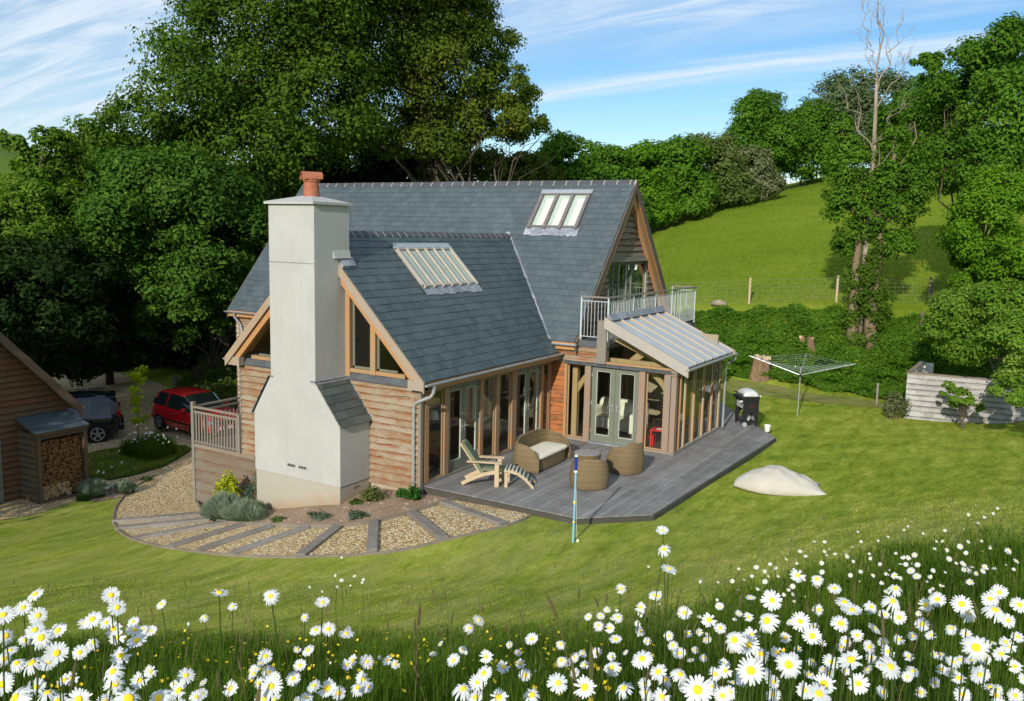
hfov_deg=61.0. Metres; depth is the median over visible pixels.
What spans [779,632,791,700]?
daisy
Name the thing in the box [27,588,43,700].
daisy
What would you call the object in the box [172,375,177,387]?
marker post
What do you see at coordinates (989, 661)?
daisy
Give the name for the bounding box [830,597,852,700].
daisy
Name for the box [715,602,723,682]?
daisy
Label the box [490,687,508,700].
daisy
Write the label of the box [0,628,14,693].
daisy
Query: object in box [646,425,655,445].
red chair
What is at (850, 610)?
daisy
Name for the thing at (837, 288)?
fence post
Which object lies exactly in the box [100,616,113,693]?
daisy
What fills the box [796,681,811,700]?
daisy
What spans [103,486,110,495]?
staddle stone
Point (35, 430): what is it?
log store
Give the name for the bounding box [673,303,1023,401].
undergrowth
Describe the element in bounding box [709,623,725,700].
daisy
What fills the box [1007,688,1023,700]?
daisy
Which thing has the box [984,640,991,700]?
daisy
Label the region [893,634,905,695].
daisy
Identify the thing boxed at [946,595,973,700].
daisy
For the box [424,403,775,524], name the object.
deck
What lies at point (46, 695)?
daisy
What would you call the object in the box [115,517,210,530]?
sleeper
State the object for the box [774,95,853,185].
broadleaf tree
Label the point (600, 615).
daisy
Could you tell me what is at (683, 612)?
daisy
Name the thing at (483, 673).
daisy
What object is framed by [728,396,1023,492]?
lawn grass
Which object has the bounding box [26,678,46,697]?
daisy
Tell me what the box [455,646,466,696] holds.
daisy
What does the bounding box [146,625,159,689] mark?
daisy
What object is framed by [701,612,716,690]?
daisy
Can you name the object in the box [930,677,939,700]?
daisy
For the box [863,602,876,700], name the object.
daisy
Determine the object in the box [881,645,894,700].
daisy
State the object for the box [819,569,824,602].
daisy
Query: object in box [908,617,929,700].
daisy
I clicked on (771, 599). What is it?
daisy
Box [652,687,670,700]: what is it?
daisy
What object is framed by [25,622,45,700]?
daisy
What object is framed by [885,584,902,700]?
daisy
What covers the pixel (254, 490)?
sage shrub
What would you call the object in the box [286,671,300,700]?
daisy
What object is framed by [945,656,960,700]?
daisy
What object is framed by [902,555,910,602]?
daisy
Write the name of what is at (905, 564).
daisy
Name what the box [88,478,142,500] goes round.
soil wedge
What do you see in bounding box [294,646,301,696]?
daisy
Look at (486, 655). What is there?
daisy
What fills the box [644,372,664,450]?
window
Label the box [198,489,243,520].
lavender bush
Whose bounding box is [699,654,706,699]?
daisy
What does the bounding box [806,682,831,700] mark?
daisy
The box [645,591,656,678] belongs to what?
daisy
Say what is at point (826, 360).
fern
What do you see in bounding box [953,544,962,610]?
daisy
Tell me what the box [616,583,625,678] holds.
daisy
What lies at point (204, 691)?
daisy
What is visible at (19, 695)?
daisy
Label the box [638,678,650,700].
daisy
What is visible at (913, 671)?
daisy
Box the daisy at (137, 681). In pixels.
[130,671,149,700]
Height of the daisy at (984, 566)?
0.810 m
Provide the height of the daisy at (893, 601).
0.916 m
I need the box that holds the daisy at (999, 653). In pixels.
[992,646,1009,700]
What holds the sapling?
on the lawn island
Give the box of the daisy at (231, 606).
[227,602,237,700]
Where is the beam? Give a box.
[606,362,674,370]
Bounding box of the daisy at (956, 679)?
[951,671,966,700]
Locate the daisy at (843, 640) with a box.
[834,635,851,700]
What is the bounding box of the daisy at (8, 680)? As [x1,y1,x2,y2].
[0,672,14,697]
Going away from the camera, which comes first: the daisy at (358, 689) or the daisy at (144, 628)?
the daisy at (358, 689)
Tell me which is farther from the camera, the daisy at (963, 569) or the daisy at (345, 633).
the daisy at (963, 569)
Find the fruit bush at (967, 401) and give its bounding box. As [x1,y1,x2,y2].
[940,380,985,427]
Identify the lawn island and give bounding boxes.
[88,445,191,478]
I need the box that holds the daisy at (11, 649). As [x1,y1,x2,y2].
[2,646,18,692]
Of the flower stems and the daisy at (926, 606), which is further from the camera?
the flower stems
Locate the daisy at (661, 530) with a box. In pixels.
[656,525,668,688]
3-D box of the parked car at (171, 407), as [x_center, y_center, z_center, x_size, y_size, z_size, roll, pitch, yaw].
[-11.530,2.226,31.773,3.732,1.473,1.940,7,10,38]
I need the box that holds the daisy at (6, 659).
[0,653,11,700]
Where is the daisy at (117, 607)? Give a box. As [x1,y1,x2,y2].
[107,599,126,684]
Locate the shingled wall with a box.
[904,361,1023,423]
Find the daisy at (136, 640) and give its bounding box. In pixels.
[126,634,147,700]
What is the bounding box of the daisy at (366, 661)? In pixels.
[359,654,373,700]
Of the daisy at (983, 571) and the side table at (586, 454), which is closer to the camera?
the daisy at (983, 571)
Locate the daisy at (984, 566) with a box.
[980,564,987,624]
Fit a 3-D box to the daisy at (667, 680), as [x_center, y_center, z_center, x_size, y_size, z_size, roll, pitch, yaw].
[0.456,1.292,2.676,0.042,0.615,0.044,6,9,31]
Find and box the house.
[222,171,737,509]
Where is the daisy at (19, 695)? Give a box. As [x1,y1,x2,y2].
[10,686,34,700]
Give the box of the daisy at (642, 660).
[631,649,652,700]
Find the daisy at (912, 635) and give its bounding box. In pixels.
[905,631,916,697]
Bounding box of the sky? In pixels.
[0,0,1023,183]
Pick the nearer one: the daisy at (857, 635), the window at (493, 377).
the daisy at (857, 635)
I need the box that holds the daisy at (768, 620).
[758,613,780,700]
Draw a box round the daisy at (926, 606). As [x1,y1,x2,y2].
[916,597,933,700]
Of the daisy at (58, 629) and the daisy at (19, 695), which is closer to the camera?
the daisy at (19, 695)
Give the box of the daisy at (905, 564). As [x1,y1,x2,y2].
[901,562,907,603]
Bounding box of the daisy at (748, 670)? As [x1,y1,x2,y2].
[735,656,765,700]
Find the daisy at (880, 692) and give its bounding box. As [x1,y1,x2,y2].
[876,685,887,700]
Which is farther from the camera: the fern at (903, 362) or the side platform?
the fern at (903, 362)
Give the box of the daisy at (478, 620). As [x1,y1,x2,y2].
[472,615,483,690]
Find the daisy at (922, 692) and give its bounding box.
[915,686,927,700]
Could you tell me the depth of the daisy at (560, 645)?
3.73 m
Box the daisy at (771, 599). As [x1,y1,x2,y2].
[760,589,782,700]
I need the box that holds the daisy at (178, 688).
[170,680,186,700]
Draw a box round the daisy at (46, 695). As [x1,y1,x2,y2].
[37,689,57,700]
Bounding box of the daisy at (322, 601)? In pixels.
[315,596,329,700]
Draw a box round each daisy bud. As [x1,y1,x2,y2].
[187,622,190,694]
[378,655,380,700]
[460,650,467,696]
[635,633,639,700]
[695,580,701,674]
[915,589,931,700]
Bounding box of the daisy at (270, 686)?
[261,674,282,700]
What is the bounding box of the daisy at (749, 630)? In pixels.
[742,627,760,700]
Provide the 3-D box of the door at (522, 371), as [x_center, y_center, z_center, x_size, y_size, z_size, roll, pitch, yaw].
[0.258,1.549,23.734,0.109,2.100,0.663,6,9,31]
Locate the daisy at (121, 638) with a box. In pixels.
[108,630,125,695]
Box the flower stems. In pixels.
[119,429,178,461]
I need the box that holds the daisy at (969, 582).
[966,579,973,600]
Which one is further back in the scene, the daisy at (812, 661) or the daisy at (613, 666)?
the daisy at (812, 661)
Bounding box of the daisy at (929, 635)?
[925,630,936,700]
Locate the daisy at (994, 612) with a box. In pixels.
[980,605,1004,700]
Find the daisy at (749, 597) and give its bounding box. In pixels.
[745,595,754,700]
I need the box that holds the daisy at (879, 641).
[869,637,888,700]
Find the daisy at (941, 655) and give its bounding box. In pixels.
[934,652,944,699]
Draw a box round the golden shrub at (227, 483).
[211,470,242,495]
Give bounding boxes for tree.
[0,125,126,360]
[0,233,159,381]
[22,126,164,384]
[54,123,170,357]
[59,0,439,253]
[65,139,303,384]
[127,161,256,366]
[287,131,429,182]
[316,0,562,181]
[532,129,614,180]
[718,87,812,176]
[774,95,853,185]
[808,64,914,170]
[818,111,943,352]
[838,0,916,332]
[858,72,951,167]
[896,10,1023,236]
[916,278,1023,408]
[931,166,1023,350]
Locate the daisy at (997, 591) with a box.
[989,585,1008,700]
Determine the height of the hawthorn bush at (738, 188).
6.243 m
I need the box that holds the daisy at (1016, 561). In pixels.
[1010,559,1017,629]
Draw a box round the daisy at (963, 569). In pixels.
[958,567,965,616]
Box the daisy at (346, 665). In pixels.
[340,659,352,700]
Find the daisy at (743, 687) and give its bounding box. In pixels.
[737,681,745,699]
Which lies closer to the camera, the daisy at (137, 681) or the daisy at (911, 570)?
the daisy at (137, 681)
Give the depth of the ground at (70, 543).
17.57 m
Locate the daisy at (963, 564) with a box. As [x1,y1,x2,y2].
[956,561,966,642]
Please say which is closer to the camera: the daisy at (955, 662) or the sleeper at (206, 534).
the daisy at (955, 662)
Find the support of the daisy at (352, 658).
on the ground at (70, 543)
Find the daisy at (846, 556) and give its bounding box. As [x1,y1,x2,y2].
[842,553,848,607]
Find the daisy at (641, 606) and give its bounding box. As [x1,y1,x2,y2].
[631,601,645,700]
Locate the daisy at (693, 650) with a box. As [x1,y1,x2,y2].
[691,646,698,671]
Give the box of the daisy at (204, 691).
[197,688,207,698]
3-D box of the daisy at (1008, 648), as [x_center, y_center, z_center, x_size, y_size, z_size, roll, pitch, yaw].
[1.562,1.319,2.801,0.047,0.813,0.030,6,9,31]
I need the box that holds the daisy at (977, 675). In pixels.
[970,666,990,700]
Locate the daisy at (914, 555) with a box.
[910,552,916,616]
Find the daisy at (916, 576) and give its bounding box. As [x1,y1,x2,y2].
[904,573,920,692]
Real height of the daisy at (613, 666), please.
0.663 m
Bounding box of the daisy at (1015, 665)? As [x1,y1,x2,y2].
[1006,658,1022,700]
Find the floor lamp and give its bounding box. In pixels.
[429,410,438,466]
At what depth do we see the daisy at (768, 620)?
1.75 m
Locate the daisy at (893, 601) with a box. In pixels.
[881,595,899,700]
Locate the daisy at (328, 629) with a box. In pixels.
[322,621,335,700]
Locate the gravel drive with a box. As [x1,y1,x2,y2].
[0,371,234,519]
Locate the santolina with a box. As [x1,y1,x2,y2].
[75,493,91,501]
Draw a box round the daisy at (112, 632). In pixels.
[105,621,124,690]
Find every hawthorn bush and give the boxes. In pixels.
[676,131,764,207]
[722,144,787,201]
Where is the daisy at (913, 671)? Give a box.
[906,666,918,700]
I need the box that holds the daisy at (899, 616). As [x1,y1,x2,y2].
[890,610,906,683]
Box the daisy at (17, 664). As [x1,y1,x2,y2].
[10,659,26,688]
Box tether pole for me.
[572,455,577,542]
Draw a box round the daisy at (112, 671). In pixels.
[104,663,125,700]
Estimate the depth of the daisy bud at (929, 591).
3.10 m
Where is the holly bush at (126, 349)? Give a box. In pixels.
[53,291,148,386]
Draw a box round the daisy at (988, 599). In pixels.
[979,591,998,700]
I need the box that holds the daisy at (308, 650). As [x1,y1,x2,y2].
[302,644,313,692]
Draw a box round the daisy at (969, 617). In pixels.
[956,609,975,700]
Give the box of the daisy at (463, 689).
[452,683,471,700]
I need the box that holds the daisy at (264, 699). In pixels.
[254,693,273,700]
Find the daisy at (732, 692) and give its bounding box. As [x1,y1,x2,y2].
[725,685,734,700]
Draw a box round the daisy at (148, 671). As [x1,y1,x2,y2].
[143,664,157,690]
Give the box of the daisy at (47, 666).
[40,653,56,700]
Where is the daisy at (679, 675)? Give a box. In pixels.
[669,668,686,700]
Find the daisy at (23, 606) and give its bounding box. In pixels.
[14,600,32,700]
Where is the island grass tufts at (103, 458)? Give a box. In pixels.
[88,443,190,477]
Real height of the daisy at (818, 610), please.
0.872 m
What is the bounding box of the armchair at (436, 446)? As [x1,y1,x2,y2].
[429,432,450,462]
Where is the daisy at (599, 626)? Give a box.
[593,621,603,700]
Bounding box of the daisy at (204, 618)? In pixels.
[199,614,215,699]
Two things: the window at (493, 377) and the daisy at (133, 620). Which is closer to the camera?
the daisy at (133, 620)
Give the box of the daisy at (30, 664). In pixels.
[21,657,45,700]
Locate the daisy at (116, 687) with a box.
[103,674,125,696]
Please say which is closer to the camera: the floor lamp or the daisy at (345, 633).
the daisy at (345, 633)
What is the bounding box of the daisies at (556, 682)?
[96,507,1023,700]
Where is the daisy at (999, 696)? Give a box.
[989,688,1004,700]
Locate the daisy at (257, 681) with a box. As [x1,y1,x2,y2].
[254,675,265,689]
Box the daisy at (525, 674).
[518,668,531,687]
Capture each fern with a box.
[722,357,752,363]
[741,338,783,344]
[806,356,845,361]
[814,375,854,381]
[845,382,882,389]
[863,369,904,378]
[884,357,917,366]
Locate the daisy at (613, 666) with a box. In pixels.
[606,661,621,700]
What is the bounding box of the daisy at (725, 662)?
[717,657,730,685]
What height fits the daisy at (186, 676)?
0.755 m
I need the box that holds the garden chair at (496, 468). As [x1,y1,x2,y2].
[460,439,535,488]
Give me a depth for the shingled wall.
28.77 m
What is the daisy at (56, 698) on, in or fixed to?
on the ground at (70, 543)
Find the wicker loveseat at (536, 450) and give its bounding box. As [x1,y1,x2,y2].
[513,429,571,472]
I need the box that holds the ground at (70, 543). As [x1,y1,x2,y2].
[0,145,1023,699]
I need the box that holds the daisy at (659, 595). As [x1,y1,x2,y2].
[656,591,661,686]
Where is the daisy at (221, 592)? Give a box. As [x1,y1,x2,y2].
[210,589,228,700]
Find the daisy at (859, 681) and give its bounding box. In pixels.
[846,673,869,700]
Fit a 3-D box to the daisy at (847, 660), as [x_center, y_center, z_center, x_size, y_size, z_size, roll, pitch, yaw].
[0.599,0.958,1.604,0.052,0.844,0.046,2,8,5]
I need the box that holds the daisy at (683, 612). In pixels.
[677,605,690,700]
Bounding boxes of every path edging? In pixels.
[112,474,530,558]
[197,496,454,527]
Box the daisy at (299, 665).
[293,658,306,700]
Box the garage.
[0,332,84,503]
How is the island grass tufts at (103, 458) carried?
on the lawn island
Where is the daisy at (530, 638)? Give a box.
[525,632,537,698]
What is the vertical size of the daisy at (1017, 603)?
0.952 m
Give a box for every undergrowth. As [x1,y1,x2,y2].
[7,326,236,371]
[176,354,237,409]
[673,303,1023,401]
[721,358,735,383]
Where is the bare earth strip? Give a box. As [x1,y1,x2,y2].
[721,378,883,406]
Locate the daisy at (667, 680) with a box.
[658,675,670,700]
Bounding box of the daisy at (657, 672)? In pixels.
[649,663,666,690]
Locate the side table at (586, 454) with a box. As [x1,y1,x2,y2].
[573,449,600,460]
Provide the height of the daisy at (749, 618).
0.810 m
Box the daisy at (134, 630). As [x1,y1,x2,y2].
[126,624,142,700]
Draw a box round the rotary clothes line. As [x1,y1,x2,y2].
[749,353,854,416]
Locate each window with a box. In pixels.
[0,439,3,502]
[248,322,270,360]
[345,291,406,378]
[429,389,442,479]
[483,376,494,458]
[499,372,510,452]
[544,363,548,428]
[566,363,585,437]
[607,256,647,313]
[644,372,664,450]
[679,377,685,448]
[684,370,694,445]
[693,367,703,440]
[702,364,712,435]
[711,361,720,429]
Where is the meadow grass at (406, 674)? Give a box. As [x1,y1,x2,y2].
[0,524,1023,700]
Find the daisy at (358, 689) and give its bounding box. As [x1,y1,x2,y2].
[350,683,365,700]
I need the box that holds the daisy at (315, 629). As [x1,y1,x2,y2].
[309,625,320,700]
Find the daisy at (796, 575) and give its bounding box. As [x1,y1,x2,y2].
[789,568,805,700]
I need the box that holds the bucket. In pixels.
[764,424,770,431]
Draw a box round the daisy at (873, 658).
[864,653,876,700]
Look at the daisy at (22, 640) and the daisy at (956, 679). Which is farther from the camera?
the daisy at (22, 640)
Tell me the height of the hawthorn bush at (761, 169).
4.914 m
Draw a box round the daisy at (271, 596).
[263,589,284,700]
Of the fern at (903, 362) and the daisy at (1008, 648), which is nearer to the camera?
the daisy at (1008, 648)
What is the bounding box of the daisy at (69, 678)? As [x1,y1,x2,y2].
[66,671,79,690]
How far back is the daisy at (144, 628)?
3.36 m
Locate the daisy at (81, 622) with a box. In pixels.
[77,618,87,686]
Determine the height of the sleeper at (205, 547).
0.433 m
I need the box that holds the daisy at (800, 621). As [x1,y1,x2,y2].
[790,611,810,699]
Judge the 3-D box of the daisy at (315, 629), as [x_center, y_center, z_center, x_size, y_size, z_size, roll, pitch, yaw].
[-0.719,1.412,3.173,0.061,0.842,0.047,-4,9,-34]
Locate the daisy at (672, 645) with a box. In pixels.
[667,641,677,694]
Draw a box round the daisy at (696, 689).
[681,674,713,700]
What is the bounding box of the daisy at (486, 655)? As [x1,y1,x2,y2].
[479,649,493,698]
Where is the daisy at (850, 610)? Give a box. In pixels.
[839,603,862,700]
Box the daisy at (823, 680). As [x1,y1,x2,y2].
[813,672,836,694]
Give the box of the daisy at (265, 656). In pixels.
[258,648,272,678]
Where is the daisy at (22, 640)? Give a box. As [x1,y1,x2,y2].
[17,635,33,679]
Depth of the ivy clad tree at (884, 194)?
34.30 m
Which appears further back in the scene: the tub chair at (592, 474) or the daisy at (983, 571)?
the tub chair at (592, 474)
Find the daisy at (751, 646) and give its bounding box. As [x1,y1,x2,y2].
[740,634,759,700]
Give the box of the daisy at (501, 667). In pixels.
[496,660,509,691]
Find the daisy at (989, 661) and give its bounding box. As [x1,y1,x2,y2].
[979,655,990,697]
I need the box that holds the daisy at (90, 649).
[86,645,91,691]
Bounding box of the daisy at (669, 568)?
[661,564,676,692]
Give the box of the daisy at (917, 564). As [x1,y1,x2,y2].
[910,562,919,601]
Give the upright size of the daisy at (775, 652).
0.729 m
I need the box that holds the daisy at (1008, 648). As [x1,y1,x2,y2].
[1003,638,1017,685]
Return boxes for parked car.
[66,388,124,442]
[151,387,236,437]
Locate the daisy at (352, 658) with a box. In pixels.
[345,654,356,700]
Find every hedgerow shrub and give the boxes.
[406,143,565,181]
[591,141,654,221]
[615,139,681,228]
[642,132,722,217]
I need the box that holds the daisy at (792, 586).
[790,584,795,636]
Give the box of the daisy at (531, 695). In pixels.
[523,688,539,700]
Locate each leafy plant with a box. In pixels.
[348,498,361,505]
[396,488,403,496]
[399,482,421,500]
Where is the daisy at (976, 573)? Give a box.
[974,571,977,616]
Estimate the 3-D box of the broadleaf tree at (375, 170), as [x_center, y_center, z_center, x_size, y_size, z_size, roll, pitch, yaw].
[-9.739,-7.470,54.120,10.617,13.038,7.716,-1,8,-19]
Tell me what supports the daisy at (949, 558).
on the ground at (70, 543)
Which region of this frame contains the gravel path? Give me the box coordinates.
[114,464,530,554]
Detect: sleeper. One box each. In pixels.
[112,511,200,522]
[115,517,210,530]
[131,519,227,540]
[168,521,245,546]
[197,524,273,550]
[230,525,309,553]
[295,524,342,554]
[366,519,378,551]
[406,509,448,539]
[439,499,506,525]
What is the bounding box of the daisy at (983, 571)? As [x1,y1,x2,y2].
[977,569,985,635]
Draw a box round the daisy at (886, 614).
[876,609,889,698]
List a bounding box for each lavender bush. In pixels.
[76,476,112,497]
[113,479,139,493]
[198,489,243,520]
[219,496,272,521]
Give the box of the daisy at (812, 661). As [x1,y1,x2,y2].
[806,658,816,672]
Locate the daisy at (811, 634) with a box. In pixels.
[801,626,821,700]
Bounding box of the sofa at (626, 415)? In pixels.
[582,396,647,434]
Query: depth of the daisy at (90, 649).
4.35 m
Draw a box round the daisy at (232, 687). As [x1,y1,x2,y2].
[223,679,238,700]
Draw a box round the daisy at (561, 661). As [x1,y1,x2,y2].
[554,656,566,700]
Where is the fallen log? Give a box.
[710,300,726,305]
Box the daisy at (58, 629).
[48,622,66,700]
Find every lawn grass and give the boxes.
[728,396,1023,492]
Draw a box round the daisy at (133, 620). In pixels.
[127,616,139,700]
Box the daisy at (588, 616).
[584,613,591,700]
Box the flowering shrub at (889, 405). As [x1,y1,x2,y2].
[881,388,911,419]
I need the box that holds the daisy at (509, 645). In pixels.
[506,641,515,688]
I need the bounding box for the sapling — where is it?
[125,365,150,438]
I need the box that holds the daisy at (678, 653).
[669,647,685,694]
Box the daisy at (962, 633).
[959,629,972,666]
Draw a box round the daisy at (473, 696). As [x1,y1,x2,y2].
[468,690,481,700]
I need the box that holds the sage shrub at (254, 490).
[242,473,256,500]
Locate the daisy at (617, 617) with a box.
[612,613,623,681]
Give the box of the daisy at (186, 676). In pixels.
[176,667,195,700]
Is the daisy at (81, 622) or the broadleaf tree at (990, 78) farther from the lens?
the broadleaf tree at (990, 78)
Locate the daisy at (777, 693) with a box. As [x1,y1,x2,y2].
[766,687,780,700]
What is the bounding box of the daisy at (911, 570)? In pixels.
[899,567,914,695]
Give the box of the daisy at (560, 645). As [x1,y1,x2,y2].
[556,640,565,700]
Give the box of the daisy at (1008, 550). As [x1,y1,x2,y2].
[1003,548,1011,610]
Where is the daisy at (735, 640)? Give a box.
[725,631,747,700]
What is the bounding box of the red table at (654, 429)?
[650,427,661,445]
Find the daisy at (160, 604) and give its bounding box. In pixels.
[156,599,174,700]
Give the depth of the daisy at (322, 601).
2.72 m
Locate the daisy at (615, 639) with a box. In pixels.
[609,635,621,700]
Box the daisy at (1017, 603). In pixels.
[1003,597,1023,699]
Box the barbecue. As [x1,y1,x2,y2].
[733,388,760,426]
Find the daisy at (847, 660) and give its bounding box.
[837,649,862,700]
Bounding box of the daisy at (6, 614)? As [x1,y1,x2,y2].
[0,605,17,700]
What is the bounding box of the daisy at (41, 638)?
[31,629,54,700]
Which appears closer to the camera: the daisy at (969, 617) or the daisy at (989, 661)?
the daisy at (969, 617)
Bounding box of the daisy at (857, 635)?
[846,629,863,700]
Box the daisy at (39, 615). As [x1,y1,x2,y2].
[27,607,47,699]
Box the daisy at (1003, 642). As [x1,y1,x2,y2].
[989,636,1013,700]
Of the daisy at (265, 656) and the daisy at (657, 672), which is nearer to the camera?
the daisy at (657, 672)
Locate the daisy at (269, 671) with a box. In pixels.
[262,665,275,694]
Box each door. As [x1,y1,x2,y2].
[448,384,463,472]
[463,380,478,466]
[516,368,527,439]
[527,365,540,431]
[590,366,615,443]
[613,369,639,445]
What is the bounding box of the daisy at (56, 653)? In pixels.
[43,641,68,700]
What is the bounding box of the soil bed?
[199,488,446,523]
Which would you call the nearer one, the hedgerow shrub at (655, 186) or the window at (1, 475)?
the window at (1, 475)
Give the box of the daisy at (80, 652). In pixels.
[72,645,89,699]
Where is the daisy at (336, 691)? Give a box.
[331,685,345,700]
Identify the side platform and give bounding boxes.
[190,397,256,502]
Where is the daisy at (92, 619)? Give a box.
[82,611,101,700]
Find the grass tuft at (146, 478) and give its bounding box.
[140,476,152,481]
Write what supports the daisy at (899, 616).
on the ground at (70, 543)
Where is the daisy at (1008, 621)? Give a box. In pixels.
[1000,613,1015,700]
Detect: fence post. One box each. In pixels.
[748,278,751,303]
[835,275,838,301]
[927,277,932,303]
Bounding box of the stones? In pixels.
[267,488,437,522]
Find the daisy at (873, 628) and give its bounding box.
[866,623,879,700]
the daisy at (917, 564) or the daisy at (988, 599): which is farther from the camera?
the daisy at (917, 564)
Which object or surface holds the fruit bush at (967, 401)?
on the ground at (70, 543)
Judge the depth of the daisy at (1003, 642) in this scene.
2.76 m
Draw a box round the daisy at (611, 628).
[604,622,614,680]
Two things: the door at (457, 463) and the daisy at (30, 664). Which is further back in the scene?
the door at (457, 463)
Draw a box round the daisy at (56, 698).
[52,693,67,700]
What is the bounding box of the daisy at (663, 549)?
[646,545,670,686]
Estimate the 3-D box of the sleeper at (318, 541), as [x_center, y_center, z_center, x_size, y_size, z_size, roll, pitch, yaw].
[-3.866,3.886,17.510,0.210,0.265,1.608,3,8,15]
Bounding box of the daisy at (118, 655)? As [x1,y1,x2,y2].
[110,646,131,686]
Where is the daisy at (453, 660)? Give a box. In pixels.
[446,653,459,700]
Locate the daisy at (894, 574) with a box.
[887,572,898,641]
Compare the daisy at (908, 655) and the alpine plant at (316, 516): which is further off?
the alpine plant at (316, 516)
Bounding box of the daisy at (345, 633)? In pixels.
[338,629,353,700]
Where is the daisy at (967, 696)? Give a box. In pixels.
[953,686,971,700]
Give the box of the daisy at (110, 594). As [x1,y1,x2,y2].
[101,586,119,664]
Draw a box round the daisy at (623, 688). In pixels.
[616,681,633,700]
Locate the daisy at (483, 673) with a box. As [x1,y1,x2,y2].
[475,665,491,700]
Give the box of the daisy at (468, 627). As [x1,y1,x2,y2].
[463,623,473,700]
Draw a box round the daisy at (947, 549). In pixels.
[940,548,948,608]
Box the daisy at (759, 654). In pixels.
[755,648,768,700]
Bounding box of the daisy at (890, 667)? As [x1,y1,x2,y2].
[877,656,900,700]
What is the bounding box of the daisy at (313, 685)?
[307,679,319,700]
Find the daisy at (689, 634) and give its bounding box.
[684,630,692,676]
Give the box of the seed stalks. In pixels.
[0,477,1023,700]
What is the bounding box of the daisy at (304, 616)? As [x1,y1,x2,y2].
[301,613,308,691]
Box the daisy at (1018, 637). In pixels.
[1010,631,1023,687]
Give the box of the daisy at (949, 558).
[943,556,951,624]
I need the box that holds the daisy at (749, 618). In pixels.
[743,612,753,700]
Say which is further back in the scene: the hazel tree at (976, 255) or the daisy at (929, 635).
the hazel tree at (976, 255)
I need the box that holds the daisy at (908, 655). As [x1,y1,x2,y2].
[896,651,913,700]
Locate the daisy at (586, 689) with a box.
[573,674,596,700]
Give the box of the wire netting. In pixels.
[665,278,946,303]
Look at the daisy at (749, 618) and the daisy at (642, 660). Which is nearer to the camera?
the daisy at (642, 660)
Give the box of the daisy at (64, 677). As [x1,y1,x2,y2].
[56,673,70,700]
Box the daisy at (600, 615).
[593,612,603,687]
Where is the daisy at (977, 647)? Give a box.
[960,635,990,700]
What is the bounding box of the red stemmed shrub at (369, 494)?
[359,483,385,501]
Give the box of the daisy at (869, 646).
[863,640,874,699]
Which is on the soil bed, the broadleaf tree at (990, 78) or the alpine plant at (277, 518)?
the alpine plant at (277, 518)
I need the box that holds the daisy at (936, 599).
[927,592,946,700]
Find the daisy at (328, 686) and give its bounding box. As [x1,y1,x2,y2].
[317,678,337,700]
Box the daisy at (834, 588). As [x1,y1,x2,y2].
[815,583,841,681]
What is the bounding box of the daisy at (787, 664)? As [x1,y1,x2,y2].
[774,652,802,700]
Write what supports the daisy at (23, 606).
on the ground at (70, 543)
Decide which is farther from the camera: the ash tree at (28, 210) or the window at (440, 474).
the ash tree at (28, 210)
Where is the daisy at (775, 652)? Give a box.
[771,646,784,700]
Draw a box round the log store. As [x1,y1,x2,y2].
[14,409,89,504]
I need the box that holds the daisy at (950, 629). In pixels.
[937,625,958,700]
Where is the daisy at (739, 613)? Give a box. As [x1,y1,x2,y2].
[732,610,742,679]
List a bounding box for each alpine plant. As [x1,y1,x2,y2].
[268,515,286,522]
[305,510,333,520]
[346,509,370,519]
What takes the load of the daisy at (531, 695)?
on the ground at (70, 543)
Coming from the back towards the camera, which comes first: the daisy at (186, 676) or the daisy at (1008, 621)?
the daisy at (1008, 621)
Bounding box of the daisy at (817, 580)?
[807,575,823,700]
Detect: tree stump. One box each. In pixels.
[749,354,770,381]
[799,335,805,349]
[807,336,815,355]
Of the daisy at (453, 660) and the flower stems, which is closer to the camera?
the daisy at (453, 660)
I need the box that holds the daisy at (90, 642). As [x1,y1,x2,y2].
[85,638,102,695]
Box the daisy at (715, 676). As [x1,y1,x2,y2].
[709,666,721,700]
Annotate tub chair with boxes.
[569,460,608,489]
[606,442,644,474]
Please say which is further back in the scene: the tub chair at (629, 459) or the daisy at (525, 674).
the tub chair at (629, 459)
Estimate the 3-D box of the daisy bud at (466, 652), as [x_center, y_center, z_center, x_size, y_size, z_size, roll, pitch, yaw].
[-0.178,1.400,3.093,0.036,0.698,0.013,-4,9,-34]
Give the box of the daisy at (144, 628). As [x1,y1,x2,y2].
[139,625,149,699]
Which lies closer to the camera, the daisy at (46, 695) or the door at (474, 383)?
the daisy at (46, 695)
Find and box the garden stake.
[875,383,878,404]
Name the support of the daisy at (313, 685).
on the ground at (70, 543)
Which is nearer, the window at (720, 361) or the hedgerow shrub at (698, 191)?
the window at (720, 361)
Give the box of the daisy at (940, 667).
[936,663,947,700]
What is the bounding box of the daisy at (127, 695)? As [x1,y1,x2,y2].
[113,687,141,700]
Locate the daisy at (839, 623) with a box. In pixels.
[829,615,848,677]
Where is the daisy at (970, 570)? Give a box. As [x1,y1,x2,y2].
[967,569,971,601]
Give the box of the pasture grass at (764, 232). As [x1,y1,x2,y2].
[655,160,1023,308]
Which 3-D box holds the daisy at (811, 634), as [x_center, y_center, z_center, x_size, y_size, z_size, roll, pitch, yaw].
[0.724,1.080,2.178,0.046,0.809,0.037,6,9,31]
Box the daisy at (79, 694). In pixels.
[65,687,92,700]
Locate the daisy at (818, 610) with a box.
[811,603,823,700]
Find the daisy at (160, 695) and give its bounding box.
[149,689,175,700]
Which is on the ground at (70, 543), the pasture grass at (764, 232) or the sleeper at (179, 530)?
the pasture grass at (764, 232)

